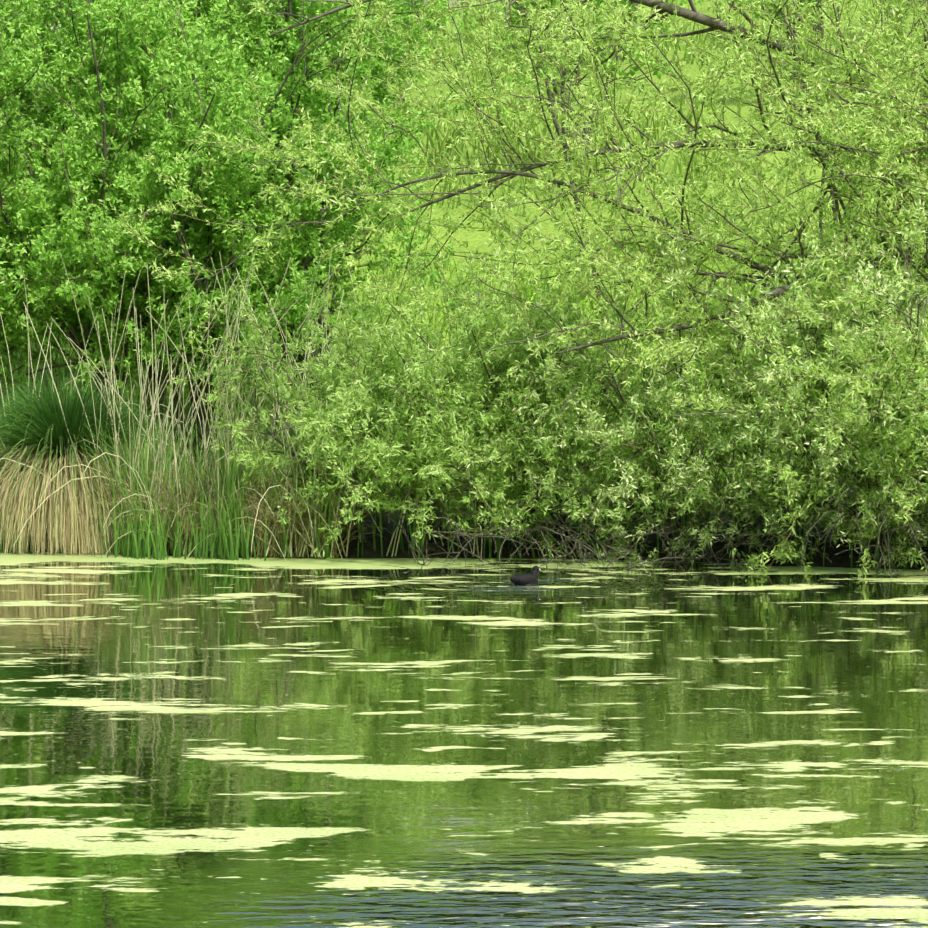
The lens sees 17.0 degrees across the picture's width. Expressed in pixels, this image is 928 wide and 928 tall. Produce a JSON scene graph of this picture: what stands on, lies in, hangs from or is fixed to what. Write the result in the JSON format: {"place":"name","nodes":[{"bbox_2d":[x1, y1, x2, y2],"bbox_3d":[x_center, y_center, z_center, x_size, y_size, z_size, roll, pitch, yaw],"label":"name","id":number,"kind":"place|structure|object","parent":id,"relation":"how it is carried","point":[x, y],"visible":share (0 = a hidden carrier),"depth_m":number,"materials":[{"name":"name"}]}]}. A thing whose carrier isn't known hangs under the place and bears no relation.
{"place":"outdoors","nodes":[
{"label":"outdoors","id":0,"kind":"place"},
{"bbox_2d":[0,550,927,927],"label":"pond water","id":1,"kind":"structure","parent":0,"point":[304,742],"depth_m":15.60,"materials":[{"name":"green liquid"}]},
{"bbox_2d":[0,245,514,559],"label":"reed stalks","id":2,"kind":"object","parent":1,"relation":"on","point":[228,432],"visible":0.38,"depth_m":30.75,"materials":[{"name":"plant"}]},
{"bbox_2d":[106,0,927,576],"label":"willow tree","id":3,"kind":"object","parent":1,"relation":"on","point":[824,130],"depth_m":28.68,"materials":[{"name":"green plant"}]},
{"bbox_2d":[510,566,540,584],"bbox_3d":[0.549,0.990,26.811,0.310,0.216,0.171,-2,2,-39],"label":"coot","id":4,"kind":"object","parent":1,"relation":"in","point":[525,579],"visible":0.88,"depth_m":26.74,"materials":[{"name":"black"}]},
{"bbox_2d":[165,200,927,573],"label":"bush","id":5,"kind":"object","parent":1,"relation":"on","point":[469,438],"depth_m":29.33,"materials":[{"name":"green plant"}]},
{"bbox_2d":[386,348,927,576],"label":"dead twigs","id":6,"kind":"object","parent":1,"relation":"on","point":[675,557],"visible":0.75,"depth_m":29.11,"materials":[{"name":"brown plant"}]},
{"bbox_2d":[0,0,927,569],"bbox_3d":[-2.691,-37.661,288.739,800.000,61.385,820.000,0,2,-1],"label":"terrain","id":7,"kind":"structure","parent":0,"point":[476,240],"depth_m":51.60,"materials":[{"name":"green plant"}]},
{"bbox_2d":[0,358,181,554],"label":"grass tussock","id":8,"kind":"object","parent":7,"relation":"on","point":[22,431],"visible":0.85,"depth_m":30.98,"materials":[{"name":"plant"}]},
{"bbox_2d":[0,0,186,411],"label":"alder tree","id":9,"kind":"object","parent":7,"relation":"on","point":[39,109],"depth_m":37.43,"materials":[{"name":"green plant"}]},
{"bbox_2d":[0,0,550,474],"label":"scrub tree","id":10,"kind":"object","parent":7,"relation":"on","point":[169,129],"depth_m":34.59,"materials":[{"name":"green plant"}]},
{"bbox_2d":[0,415,926,569],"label":"green reed blades","id":11,"kind":"object","parent":7,"relation":"on","point":[224,540],"visible":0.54,"depth_m":30.40,"materials":[{"name":"green plant"}]},
{"bbox_2d":[440,0,801,454],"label":"willow tree","id":12,"kind":"object","parent":7,"relation":"on","point":[664,49],"depth_m":30.86,"materials":[{"name":"green plant"}]},
{"bbox_2d":[396,0,557,4],"label":"sky","id":13,"kind":"structure","parent":0,"point":[452,1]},
{"bbox_2d":[372,0,911,169],"bbox_3d":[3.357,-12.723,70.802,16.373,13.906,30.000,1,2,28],"label":"scrub tree","id":14,"kind":"object","parent":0,"point":[554,2],"depth_m":57.68,"materials":[{"name":"green plant"}]},
{"bbox_2d":[650,0,927,470],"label":"willow tree","id":15,"kind":"object","parent":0,"point":[738,105],"depth_m":32.66,"materials":[{"name":"green plant"}]}
]}

